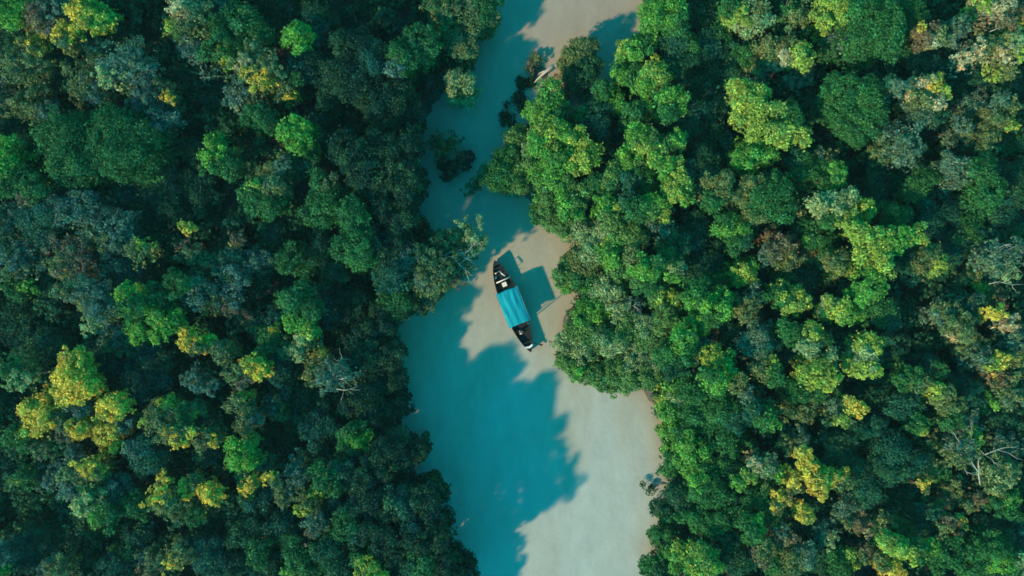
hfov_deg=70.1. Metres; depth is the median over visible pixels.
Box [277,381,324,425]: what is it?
broadleaf tree
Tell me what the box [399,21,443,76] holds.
clumped tree
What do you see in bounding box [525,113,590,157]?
clumped tree
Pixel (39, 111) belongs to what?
feathery tree
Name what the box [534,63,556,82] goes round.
fallen branch
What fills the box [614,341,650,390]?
broadleaf tree
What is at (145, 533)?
clumped tree
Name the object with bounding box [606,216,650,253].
broadleaf tree
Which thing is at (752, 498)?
broadleaf tree
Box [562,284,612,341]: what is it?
broadleaf tree
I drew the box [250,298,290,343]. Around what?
clumped tree
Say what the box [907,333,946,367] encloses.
broadleaf tree
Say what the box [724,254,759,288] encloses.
clumped tree
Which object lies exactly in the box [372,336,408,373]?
broadleaf tree
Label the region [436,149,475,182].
river shrub
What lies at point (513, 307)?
river boat
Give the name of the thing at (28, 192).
clumped tree
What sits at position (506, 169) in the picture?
broadleaf tree
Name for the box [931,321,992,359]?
feathery tree
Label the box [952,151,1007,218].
broadleaf tree
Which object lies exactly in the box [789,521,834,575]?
broadleaf tree
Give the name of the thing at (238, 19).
clumped tree
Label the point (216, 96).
broadleaf tree
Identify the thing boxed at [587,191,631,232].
clumped tree
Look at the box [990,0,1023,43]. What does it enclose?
feathery tree
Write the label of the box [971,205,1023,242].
broadleaf tree
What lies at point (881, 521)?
feathery tree
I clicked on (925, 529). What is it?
broadleaf tree
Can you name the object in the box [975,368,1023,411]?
feathery tree
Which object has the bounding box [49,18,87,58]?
clumped tree
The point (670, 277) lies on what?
clumped tree
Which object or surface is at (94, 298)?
broadleaf tree
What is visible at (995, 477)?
feathery tree
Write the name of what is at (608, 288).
broadleaf tree
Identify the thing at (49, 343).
broadleaf tree
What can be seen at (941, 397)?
clumped tree
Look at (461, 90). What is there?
broadleaf tree
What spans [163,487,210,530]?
feathery tree
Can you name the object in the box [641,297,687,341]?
broadleaf tree
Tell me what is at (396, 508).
clumped tree
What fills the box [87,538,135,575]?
broadleaf tree
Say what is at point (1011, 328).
feathery tree
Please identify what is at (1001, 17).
feathery tree
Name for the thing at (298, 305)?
clumped tree
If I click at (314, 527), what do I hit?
feathery tree
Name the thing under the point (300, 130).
clumped tree
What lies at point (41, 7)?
feathery tree
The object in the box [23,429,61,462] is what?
feathery tree
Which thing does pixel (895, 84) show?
clumped tree
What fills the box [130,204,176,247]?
broadleaf tree
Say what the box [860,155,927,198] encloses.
broadleaf tree
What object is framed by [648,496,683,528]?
broadleaf tree
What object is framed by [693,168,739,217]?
broadleaf tree
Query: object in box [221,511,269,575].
broadleaf tree
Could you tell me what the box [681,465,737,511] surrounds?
broadleaf tree
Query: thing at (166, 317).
clumped tree
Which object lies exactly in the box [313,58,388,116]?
broadleaf tree
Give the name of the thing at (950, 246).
broadleaf tree
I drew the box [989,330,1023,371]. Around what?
feathery tree
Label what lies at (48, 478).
feathery tree
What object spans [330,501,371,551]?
clumped tree
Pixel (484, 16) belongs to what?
broadleaf tree
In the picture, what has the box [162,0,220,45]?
feathery tree
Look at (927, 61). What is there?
broadleaf tree
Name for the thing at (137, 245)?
feathery tree
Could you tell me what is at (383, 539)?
broadleaf tree
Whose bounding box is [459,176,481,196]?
river shrub
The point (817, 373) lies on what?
clumped tree
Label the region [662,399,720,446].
broadleaf tree
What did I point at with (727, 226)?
clumped tree
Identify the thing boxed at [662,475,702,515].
broadleaf tree
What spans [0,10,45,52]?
broadleaf tree
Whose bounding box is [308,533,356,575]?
broadleaf tree
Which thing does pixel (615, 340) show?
broadleaf tree
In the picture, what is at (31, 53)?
feathery tree
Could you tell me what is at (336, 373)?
bare limbed tree
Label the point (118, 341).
feathery tree
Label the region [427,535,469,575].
broadleaf tree
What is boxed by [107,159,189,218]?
broadleaf tree
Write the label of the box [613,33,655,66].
clumped tree
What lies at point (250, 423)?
feathery tree
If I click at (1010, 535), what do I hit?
clumped tree
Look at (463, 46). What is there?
broadleaf tree
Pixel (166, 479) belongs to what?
sapling
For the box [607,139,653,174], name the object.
clumped tree
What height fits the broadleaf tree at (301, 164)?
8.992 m
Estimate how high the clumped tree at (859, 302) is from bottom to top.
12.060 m
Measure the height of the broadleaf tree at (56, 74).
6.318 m
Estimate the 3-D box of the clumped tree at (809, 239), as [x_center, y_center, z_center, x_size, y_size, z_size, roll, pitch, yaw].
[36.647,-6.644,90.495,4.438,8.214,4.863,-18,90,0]
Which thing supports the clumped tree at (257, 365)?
on the forest floor
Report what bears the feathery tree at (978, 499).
on the forest floor
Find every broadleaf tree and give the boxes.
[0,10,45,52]
[0,105,36,142]
[0,293,54,349]
[0,434,30,478]
[0,517,60,575]
[5,487,66,529]
[10,183,103,249]
[10,322,80,379]
[11,132,54,185]
[22,260,67,306]
[29,104,117,194]
[34,41,84,103]
[39,511,87,568]
[48,268,126,337]
[65,534,113,575]
[70,97,190,196]
[78,33,124,62]
[82,333,132,392]
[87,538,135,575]
[89,239,153,287]
[93,20,135,55]
[96,468,148,516]
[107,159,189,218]
[113,358,184,413]
[120,431,180,477]
[123,336,196,375]
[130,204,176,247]
[141,236,178,277]
[154,191,198,234]
[157,54,201,103]
[160,266,207,305]
[173,165,225,219]
[178,131,211,168]
[180,529,245,575]
[194,491,241,537]
[195,17,246,72]
[195,68,240,125]
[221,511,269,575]
[245,0,292,46]
[252,339,297,389]
[255,217,293,260]
[255,546,286,575]
[262,417,304,460]
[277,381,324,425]
[278,39,331,98]
[284,0,343,67]
[286,133,326,180]
[288,109,337,158]
[296,225,354,287]
[297,398,351,456]
[300,435,344,464]
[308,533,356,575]
[310,279,344,332]
[312,54,345,114]
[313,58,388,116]
[324,0,384,39]
[324,389,347,420]
[325,125,385,199]
[326,450,366,490]
[328,25,392,84]
[329,276,375,325]
[335,192,378,247]
[335,379,385,434]
[336,330,389,386]
[343,454,396,521]
[349,298,400,350]
[355,515,411,574]
[359,127,419,205]
[360,360,410,397]
[362,75,422,138]
[363,423,410,484]
[365,222,418,257]
[368,188,420,238]
[370,243,422,294]
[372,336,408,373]
[375,389,415,433]
[384,152,431,211]
[390,431,433,481]
[394,123,426,166]
[397,99,426,133]
[398,504,457,556]
[407,468,452,530]
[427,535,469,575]
[441,22,480,69]
[442,66,482,109]
[454,548,480,575]
[456,0,504,41]
[476,143,530,198]
[498,123,531,155]
[528,192,558,232]
[549,330,588,370]
[550,251,574,294]
[552,215,597,244]
[555,34,605,92]
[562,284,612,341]
[563,355,605,387]
[564,98,613,141]
[566,244,605,297]
[569,319,613,366]
[578,218,615,266]
[586,157,626,195]
[586,271,629,304]
[592,318,635,359]
[595,353,638,398]
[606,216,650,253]
[611,187,652,224]
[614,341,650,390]
[617,164,660,194]
[622,275,668,295]
[631,311,666,352]
[634,0,690,56]
[636,351,662,391]
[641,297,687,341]
[646,519,686,556]
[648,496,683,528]
[649,336,691,382]
[655,232,692,274]
[657,23,708,67]
[660,47,700,92]
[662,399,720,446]
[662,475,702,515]
[671,502,717,541]
[672,97,726,149]
[673,370,710,408]
[675,60,724,106]
[675,207,714,260]
[676,143,720,199]
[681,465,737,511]
[682,0,721,32]
[683,237,724,278]
[686,261,732,291]
[688,21,733,66]
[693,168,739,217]
[693,422,752,457]
[700,388,753,436]
[707,39,744,90]
[707,92,732,126]
[708,535,758,575]
[712,448,749,494]
[713,130,734,168]
[715,493,752,555]
[718,319,749,346]
[728,166,798,229]
[731,315,783,361]
[734,377,766,409]
[738,477,771,511]
[752,473,788,533]
[758,537,818,575]
[768,260,831,302]
[772,140,828,191]
[774,375,830,408]
[775,345,808,366]
[783,181,816,213]
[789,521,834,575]
[796,0,857,43]
[806,69,890,152]
[813,426,859,469]
[819,320,848,365]
[832,0,909,73]
[833,409,888,447]
[833,456,893,509]
[849,372,896,415]
[850,58,896,84]
[850,161,890,204]
[859,426,933,487]
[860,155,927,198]
[877,331,914,369]
[877,388,927,423]
[881,0,933,45]
[882,479,920,512]
[883,247,923,287]
[888,36,952,80]
[888,95,950,134]
[890,164,943,205]
[893,495,942,540]
[899,185,965,239]
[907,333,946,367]
[922,149,973,195]
[922,231,971,273]
[934,369,988,409]
[935,65,980,102]
[940,209,995,251]
[944,531,995,575]
[950,507,1008,539]
[952,55,996,96]
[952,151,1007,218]
[952,524,1020,574]
[965,241,995,257]
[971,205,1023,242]
[974,111,1023,158]
[980,406,1023,441]
[988,60,1023,105]
[992,154,1023,214]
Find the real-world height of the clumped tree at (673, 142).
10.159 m
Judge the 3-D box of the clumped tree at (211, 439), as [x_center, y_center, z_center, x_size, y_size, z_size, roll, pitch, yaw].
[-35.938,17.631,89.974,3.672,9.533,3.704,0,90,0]
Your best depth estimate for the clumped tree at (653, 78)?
86.67 m
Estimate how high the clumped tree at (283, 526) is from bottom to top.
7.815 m
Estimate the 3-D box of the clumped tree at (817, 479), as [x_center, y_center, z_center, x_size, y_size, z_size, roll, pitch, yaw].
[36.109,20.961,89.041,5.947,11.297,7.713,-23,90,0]
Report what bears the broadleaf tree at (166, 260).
on the forest floor
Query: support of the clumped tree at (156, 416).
on the forest floor
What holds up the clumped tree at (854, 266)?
on the forest floor
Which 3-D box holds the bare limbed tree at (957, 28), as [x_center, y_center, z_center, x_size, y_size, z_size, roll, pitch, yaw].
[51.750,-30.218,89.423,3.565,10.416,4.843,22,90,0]
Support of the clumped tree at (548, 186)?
on the forest floor
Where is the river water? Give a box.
[389,0,669,575]
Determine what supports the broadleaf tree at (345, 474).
on the forest floor
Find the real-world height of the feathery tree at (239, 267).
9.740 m
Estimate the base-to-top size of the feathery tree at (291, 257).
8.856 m
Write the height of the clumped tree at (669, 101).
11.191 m
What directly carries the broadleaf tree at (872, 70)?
on the forest floor
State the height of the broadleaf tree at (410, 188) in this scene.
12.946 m
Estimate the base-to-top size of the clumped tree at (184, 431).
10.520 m
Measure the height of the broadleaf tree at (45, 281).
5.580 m
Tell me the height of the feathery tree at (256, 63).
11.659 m
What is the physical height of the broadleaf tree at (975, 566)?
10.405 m
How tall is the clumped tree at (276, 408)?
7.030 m
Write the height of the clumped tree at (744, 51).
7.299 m
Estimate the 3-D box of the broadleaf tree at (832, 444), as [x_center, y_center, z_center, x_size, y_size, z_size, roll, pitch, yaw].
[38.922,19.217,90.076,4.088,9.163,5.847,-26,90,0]
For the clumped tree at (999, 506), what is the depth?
85.82 m
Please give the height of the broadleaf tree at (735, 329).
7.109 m
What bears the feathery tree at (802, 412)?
on the forest floor
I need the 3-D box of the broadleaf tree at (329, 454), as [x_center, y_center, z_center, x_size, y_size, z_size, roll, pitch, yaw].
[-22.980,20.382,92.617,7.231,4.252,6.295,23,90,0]
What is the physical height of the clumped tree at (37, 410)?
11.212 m
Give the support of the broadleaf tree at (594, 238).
on the forest floor
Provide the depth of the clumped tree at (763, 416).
84.87 m
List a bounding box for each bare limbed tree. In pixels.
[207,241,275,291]
[314,347,364,397]
[410,214,488,290]
[604,290,646,333]
[929,11,971,54]
[932,421,1021,484]
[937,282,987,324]
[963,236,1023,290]
[965,426,1023,463]
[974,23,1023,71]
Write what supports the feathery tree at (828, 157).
on the forest floor
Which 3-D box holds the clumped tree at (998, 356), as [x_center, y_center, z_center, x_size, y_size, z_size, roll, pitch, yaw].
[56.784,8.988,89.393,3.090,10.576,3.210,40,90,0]
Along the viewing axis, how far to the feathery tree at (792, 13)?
85.63 m
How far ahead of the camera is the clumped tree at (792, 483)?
84.94 m
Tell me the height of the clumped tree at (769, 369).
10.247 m
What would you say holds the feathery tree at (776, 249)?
on the forest floor
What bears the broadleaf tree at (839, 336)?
on the forest floor
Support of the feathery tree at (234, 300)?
on the forest floor
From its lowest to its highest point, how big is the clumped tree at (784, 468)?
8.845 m
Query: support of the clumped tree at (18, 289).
on the forest floor
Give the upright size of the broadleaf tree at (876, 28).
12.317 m
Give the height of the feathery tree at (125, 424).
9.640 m
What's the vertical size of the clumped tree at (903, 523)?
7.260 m
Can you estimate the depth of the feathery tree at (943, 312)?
85.27 m
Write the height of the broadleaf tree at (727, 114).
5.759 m
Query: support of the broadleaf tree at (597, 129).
on the forest floor
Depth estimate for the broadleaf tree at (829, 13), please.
84.56 m
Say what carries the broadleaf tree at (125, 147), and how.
on the forest floor
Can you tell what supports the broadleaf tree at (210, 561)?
on the forest floor
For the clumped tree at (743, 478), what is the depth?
86.13 m
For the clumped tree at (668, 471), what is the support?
on the forest floor
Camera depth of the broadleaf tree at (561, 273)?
91.67 m
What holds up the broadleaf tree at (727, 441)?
on the forest floor
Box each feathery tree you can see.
[0,26,72,96]
[0,75,33,120]
[0,196,39,244]
[0,232,50,290]
[0,350,52,392]
[6,79,77,132]
[19,0,80,40]
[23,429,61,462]
[29,456,84,493]
[35,548,83,575]
[39,231,101,282]
[42,0,98,37]
[52,179,122,240]
[54,435,95,466]
[59,52,139,111]
[67,452,127,487]
[79,199,153,257]
[89,35,165,98]
[95,321,144,362]
[102,410,144,438]
[121,234,176,270]
[124,71,187,138]
[133,527,182,575]
[138,478,180,516]
[151,399,200,444]
[159,527,201,575]
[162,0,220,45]
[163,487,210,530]
[172,21,230,87]
[173,238,228,273]
[176,272,224,318]
[178,359,226,397]
[184,269,214,283]
[190,444,227,467]
[193,401,230,441]
[209,277,262,319]
[219,359,259,390]
[221,74,274,117]
[226,34,286,94]
[230,304,261,333]
[231,407,266,438]
[253,149,301,184]
[254,446,284,483]
[270,64,307,107]
[271,236,327,281]
[271,480,305,509]
[277,335,311,362]
[283,447,315,489]
[290,474,330,520]
[298,501,330,546]
[299,343,335,387]
[406,236,456,299]
[419,0,462,35]
[644,207,681,247]
[695,332,711,363]
[725,371,758,404]
[731,281,767,325]
[738,444,779,488]
[742,49,770,87]
[747,534,776,570]
[753,223,807,274]
[766,520,801,546]
[769,0,818,40]
[771,61,815,99]
[773,391,819,426]
[774,422,817,457]
[783,219,822,268]
[796,516,839,551]
[808,25,850,68]
[808,145,839,165]
[816,393,855,428]
[826,491,868,532]
[842,507,874,540]
[856,119,927,173]
[862,500,897,536]
[902,428,945,456]
[906,294,976,345]
[924,473,966,511]
[926,114,984,149]
[926,498,968,539]
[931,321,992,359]
[943,261,984,290]
[946,31,997,77]
[947,407,983,438]
[948,85,987,122]
[948,125,1001,159]
[951,0,1018,42]
[951,342,1010,384]
[957,485,988,514]
[958,280,1015,309]
[959,89,1022,119]
[959,449,1022,499]
[975,313,1023,336]
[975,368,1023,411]
[977,54,1020,92]
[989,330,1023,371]
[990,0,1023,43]
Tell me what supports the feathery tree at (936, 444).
on the forest floor
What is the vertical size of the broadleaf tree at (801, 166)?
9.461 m
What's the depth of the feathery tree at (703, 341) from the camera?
87.28 m
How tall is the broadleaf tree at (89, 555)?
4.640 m
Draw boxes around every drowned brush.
[498,100,518,128]
[510,87,528,112]
[514,74,535,89]
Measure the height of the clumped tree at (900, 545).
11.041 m
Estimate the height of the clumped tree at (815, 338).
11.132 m
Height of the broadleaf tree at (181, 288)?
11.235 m
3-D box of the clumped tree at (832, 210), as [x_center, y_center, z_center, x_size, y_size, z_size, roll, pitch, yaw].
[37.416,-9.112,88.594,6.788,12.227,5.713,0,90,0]
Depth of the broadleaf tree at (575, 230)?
89.93 m
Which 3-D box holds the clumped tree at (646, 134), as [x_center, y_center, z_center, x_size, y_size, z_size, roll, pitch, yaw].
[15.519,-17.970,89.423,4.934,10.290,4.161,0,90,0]
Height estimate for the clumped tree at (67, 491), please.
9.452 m
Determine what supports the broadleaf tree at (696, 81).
on the forest floor
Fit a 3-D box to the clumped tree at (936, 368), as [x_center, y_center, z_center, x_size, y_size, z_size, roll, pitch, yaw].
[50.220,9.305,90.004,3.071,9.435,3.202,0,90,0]
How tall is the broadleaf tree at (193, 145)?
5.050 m
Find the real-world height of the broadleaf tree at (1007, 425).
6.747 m
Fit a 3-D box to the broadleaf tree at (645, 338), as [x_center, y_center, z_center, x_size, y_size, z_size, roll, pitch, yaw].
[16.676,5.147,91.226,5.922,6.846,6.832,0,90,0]
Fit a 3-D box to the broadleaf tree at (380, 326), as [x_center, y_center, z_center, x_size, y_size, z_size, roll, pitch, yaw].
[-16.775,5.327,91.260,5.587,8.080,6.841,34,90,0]
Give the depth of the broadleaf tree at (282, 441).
91.57 m
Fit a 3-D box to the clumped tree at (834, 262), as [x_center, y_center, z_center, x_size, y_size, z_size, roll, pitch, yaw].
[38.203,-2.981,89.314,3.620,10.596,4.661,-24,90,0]
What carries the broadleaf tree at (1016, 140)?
on the forest floor
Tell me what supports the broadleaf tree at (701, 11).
on the forest floor
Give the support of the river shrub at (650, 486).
on the forest floor
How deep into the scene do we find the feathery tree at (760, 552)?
84.75 m
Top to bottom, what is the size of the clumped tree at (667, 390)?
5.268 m
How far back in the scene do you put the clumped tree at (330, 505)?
87.55 m
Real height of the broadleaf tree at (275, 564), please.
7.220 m
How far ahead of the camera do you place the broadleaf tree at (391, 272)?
85.75 m
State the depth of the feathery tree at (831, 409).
86.07 m
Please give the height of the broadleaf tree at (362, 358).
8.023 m
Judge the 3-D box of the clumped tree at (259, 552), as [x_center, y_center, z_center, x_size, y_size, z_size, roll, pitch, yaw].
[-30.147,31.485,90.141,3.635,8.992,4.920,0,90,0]
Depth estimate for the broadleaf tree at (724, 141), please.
88.88 m
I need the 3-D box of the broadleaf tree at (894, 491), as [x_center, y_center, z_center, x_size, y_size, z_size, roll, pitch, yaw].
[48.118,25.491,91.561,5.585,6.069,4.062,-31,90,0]
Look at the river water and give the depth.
95.00 m
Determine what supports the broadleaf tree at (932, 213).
on the forest floor
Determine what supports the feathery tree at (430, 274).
on the forest floor
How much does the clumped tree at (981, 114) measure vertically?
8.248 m
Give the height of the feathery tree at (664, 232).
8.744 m
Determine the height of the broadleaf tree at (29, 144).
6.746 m
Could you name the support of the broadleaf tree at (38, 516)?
on the forest floor
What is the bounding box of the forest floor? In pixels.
[0,0,1023,575]
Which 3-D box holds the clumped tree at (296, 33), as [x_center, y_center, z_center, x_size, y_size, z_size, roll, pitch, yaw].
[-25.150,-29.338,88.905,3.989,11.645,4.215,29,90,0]
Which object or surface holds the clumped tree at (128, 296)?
on the forest floor
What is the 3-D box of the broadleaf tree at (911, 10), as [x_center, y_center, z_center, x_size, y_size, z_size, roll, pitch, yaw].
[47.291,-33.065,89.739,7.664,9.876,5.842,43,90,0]
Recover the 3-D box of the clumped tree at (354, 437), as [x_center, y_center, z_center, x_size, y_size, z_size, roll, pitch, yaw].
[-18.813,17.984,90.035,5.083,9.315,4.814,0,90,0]
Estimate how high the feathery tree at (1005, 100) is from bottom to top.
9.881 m
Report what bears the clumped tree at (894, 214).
on the forest floor
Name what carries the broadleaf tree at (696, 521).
on the forest floor
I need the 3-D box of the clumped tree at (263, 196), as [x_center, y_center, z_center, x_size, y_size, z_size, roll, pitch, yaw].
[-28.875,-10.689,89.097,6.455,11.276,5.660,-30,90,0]
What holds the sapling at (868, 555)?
on the forest floor
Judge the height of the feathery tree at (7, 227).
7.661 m
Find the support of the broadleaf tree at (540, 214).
on the forest floor
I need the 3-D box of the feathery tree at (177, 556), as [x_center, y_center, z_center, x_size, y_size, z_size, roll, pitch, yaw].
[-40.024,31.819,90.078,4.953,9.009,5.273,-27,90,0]
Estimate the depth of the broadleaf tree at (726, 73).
89.27 m
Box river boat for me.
[493,261,542,351]
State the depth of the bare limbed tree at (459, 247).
88.45 m
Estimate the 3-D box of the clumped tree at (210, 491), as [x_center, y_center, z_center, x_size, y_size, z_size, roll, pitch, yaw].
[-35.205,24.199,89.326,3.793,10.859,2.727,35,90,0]
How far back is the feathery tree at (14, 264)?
87.25 m
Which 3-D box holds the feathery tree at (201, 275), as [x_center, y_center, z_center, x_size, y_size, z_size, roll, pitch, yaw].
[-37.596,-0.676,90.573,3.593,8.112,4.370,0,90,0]
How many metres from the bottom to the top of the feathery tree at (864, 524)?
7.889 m
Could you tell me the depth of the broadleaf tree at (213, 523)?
90.25 m
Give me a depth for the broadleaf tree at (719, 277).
88.78 m
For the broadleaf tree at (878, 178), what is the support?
on the forest floor
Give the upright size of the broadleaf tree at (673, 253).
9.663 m
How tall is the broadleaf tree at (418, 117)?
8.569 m
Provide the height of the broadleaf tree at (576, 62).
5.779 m
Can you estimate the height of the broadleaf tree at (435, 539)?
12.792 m
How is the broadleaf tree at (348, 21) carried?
on the forest floor
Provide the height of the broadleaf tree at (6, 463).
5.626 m
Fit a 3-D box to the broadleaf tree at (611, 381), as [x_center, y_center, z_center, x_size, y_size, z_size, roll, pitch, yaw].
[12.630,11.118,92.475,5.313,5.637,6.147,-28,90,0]
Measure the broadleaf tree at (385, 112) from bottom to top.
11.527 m
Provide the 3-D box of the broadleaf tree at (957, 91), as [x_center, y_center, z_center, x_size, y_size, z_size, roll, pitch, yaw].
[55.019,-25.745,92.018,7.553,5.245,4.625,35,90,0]
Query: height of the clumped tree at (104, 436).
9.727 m
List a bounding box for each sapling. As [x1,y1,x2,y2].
[155,466,184,486]
[177,218,217,236]
[227,228,257,250]
[260,466,287,491]
[839,535,874,565]
[910,477,933,495]
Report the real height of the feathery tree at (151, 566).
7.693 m
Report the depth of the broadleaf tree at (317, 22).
88.32 m
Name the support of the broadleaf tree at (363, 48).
on the forest floor
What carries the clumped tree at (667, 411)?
on the forest floor
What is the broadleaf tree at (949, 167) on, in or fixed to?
on the forest floor
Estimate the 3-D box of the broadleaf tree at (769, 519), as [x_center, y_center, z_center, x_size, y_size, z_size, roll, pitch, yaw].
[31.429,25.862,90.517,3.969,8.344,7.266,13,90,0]
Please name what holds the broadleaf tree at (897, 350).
on the forest floor
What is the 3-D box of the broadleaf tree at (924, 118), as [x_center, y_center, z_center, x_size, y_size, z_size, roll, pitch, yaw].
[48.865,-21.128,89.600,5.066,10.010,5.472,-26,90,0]
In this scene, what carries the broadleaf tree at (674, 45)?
on the forest floor
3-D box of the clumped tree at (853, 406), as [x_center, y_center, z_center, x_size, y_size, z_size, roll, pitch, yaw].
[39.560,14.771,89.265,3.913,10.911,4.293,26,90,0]
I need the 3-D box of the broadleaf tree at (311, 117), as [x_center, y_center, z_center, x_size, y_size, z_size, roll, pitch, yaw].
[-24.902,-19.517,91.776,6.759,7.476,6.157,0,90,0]
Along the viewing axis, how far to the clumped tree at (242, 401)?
86.78 m
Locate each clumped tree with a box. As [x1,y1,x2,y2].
[0,0,51,35]
[0,132,56,200]
[0,420,57,454]
[0,530,28,575]
[2,271,41,303]
[3,461,52,491]
[10,171,54,207]
[15,380,85,438]
[47,345,108,409]
[47,398,96,443]
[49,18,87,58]
[54,466,101,502]
[61,0,124,37]
[68,476,138,536]
[87,410,144,454]
[91,388,136,423]
[107,516,164,569]
[110,279,153,319]
[116,486,168,523]
[121,314,161,346]
[137,392,187,436]
[141,280,191,345]
[160,420,199,450]
[175,325,210,356]
[176,461,220,500]
[181,398,211,420]
[192,419,227,450]
[193,128,245,182]
[196,475,232,507]
[200,331,244,365]
[203,0,277,47]
[221,386,265,418]
[223,431,268,474]
[232,482,274,518]
[233,469,269,496]
[235,171,295,221]
[238,102,283,141]
[239,350,275,382]
[244,531,279,571]
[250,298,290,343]
[253,322,294,358]
[260,505,314,549]
[262,387,293,421]
[272,272,327,333]
[275,113,322,157]
[278,534,324,575]
[279,18,318,56]
[293,320,329,350]
[295,165,366,230]
[306,455,349,497]
[313,490,350,537]
[327,224,381,275]
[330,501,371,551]
[332,308,365,336]
[333,418,374,459]
[347,542,389,575]
[372,474,420,534]
[375,288,428,322]
[382,36,424,91]
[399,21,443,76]
[399,544,437,575]
[519,142,544,182]
[520,75,571,127]
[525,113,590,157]
[530,170,573,206]
[537,140,605,180]
[553,174,595,228]
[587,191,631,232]
[590,76,626,116]
[593,236,629,283]
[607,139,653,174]
[609,59,644,88]
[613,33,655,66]
[618,95,657,132]
[622,121,662,150]
[622,244,664,283]
[629,53,675,100]
[632,141,672,174]
[637,191,672,232]
[637,549,677,575]
[641,284,681,311]
[652,83,691,125]
[652,374,685,407]
[653,421,680,453]
[654,397,682,430]
[654,446,681,479]
[656,154,693,203]
[657,536,692,575]
[658,126,689,155]
[661,260,687,283]
[665,322,699,368]
[669,429,717,476]
[671,183,695,208]
[673,274,720,315]
[681,536,726,575]
[682,311,710,335]
[692,366,726,397]
[696,341,744,387]
[698,284,734,329]
[707,501,737,543]
[709,209,754,243]
[715,0,753,31]
[720,234,754,258]
[724,77,812,151]
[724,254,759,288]
[726,136,781,176]
[727,42,753,73]
[729,458,758,492]
[730,0,777,42]
[731,510,766,547]
[738,429,759,461]
[741,394,781,433]
[747,353,788,388]
[749,34,797,72]
[761,277,813,317]
[764,316,803,348]
[765,487,794,515]
[766,455,791,484]
[775,36,816,77]
[776,470,806,494]
[785,319,835,359]
[788,344,843,392]
[788,438,854,502]
[789,216,839,251]
[789,497,816,524]
[797,185,861,235]
[805,292,858,326]
[807,159,847,194]
[808,245,852,281]
[820,392,870,429]
[821,535,861,575]
[823,330,886,380]
[824,283,876,308]
[825,264,889,302]
[832,247,870,276]
[838,218,930,280]
[845,294,902,331]
[847,196,877,224]
[854,541,907,575]
[863,200,914,230]
[871,526,930,567]
[874,503,917,539]
[881,73,911,103]
[881,356,933,396]
[887,70,952,111]
[895,409,932,436]
[901,241,949,281]
[903,19,947,54]
[904,353,950,380]
[914,495,945,520]
[916,445,953,482]
[917,534,966,575]
[920,369,969,418]
[924,408,966,433]
[964,107,1002,137]
[968,349,1013,377]
[972,388,1001,414]
[973,302,1010,325]
[974,103,1021,132]
[980,488,1023,522]
[988,516,1023,553]
[996,549,1023,575]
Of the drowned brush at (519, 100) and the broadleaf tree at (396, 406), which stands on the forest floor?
the broadleaf tree at (396, 406)
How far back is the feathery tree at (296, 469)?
87.17 m
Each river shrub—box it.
[417,291,445,313]
[425,129,464,163]
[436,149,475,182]
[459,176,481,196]
[523,50,545,79]
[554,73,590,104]
[639,481,665,495]
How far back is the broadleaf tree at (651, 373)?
89.70 m
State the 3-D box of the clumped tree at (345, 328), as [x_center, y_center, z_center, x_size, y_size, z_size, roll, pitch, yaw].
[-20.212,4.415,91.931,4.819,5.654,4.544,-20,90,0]
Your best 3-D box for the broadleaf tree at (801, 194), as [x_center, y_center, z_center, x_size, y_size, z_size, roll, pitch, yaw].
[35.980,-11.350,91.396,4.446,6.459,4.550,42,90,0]
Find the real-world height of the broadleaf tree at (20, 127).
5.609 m
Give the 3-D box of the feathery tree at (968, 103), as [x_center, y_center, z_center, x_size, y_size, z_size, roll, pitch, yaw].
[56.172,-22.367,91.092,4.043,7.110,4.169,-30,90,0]
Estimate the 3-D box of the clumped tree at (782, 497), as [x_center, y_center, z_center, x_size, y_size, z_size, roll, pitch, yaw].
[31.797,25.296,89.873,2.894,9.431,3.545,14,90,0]
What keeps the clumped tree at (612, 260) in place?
on the forest floor
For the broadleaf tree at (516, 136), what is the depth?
91.16 m
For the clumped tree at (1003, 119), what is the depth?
86.36 m
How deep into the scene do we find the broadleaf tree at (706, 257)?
88.74 m
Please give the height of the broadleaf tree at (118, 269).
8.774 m
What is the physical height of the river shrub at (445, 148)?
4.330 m
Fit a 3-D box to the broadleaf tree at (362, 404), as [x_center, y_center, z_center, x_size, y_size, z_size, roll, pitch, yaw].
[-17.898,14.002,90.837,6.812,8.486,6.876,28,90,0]
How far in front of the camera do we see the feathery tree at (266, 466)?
89.18 m
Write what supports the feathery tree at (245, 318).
on the forest floor
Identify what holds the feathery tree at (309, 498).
on the forest floor
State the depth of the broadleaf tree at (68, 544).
90.75 m
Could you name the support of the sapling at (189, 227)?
on the forest floor
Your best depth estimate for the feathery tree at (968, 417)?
86.57 m
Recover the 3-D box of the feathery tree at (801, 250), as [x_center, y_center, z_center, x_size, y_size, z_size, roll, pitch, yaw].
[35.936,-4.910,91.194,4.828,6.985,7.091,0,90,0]
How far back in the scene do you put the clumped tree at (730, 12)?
85.50 m
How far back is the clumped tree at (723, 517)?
87.58 m
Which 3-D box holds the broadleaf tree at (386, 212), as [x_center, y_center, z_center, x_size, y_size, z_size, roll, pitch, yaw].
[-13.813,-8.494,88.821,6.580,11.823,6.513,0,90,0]
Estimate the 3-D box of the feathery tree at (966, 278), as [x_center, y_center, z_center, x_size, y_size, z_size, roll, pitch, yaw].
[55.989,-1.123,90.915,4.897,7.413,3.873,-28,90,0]
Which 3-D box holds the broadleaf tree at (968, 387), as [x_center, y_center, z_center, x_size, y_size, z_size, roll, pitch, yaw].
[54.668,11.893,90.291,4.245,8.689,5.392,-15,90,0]
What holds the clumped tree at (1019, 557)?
on the forest floor
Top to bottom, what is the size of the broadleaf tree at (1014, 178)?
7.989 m

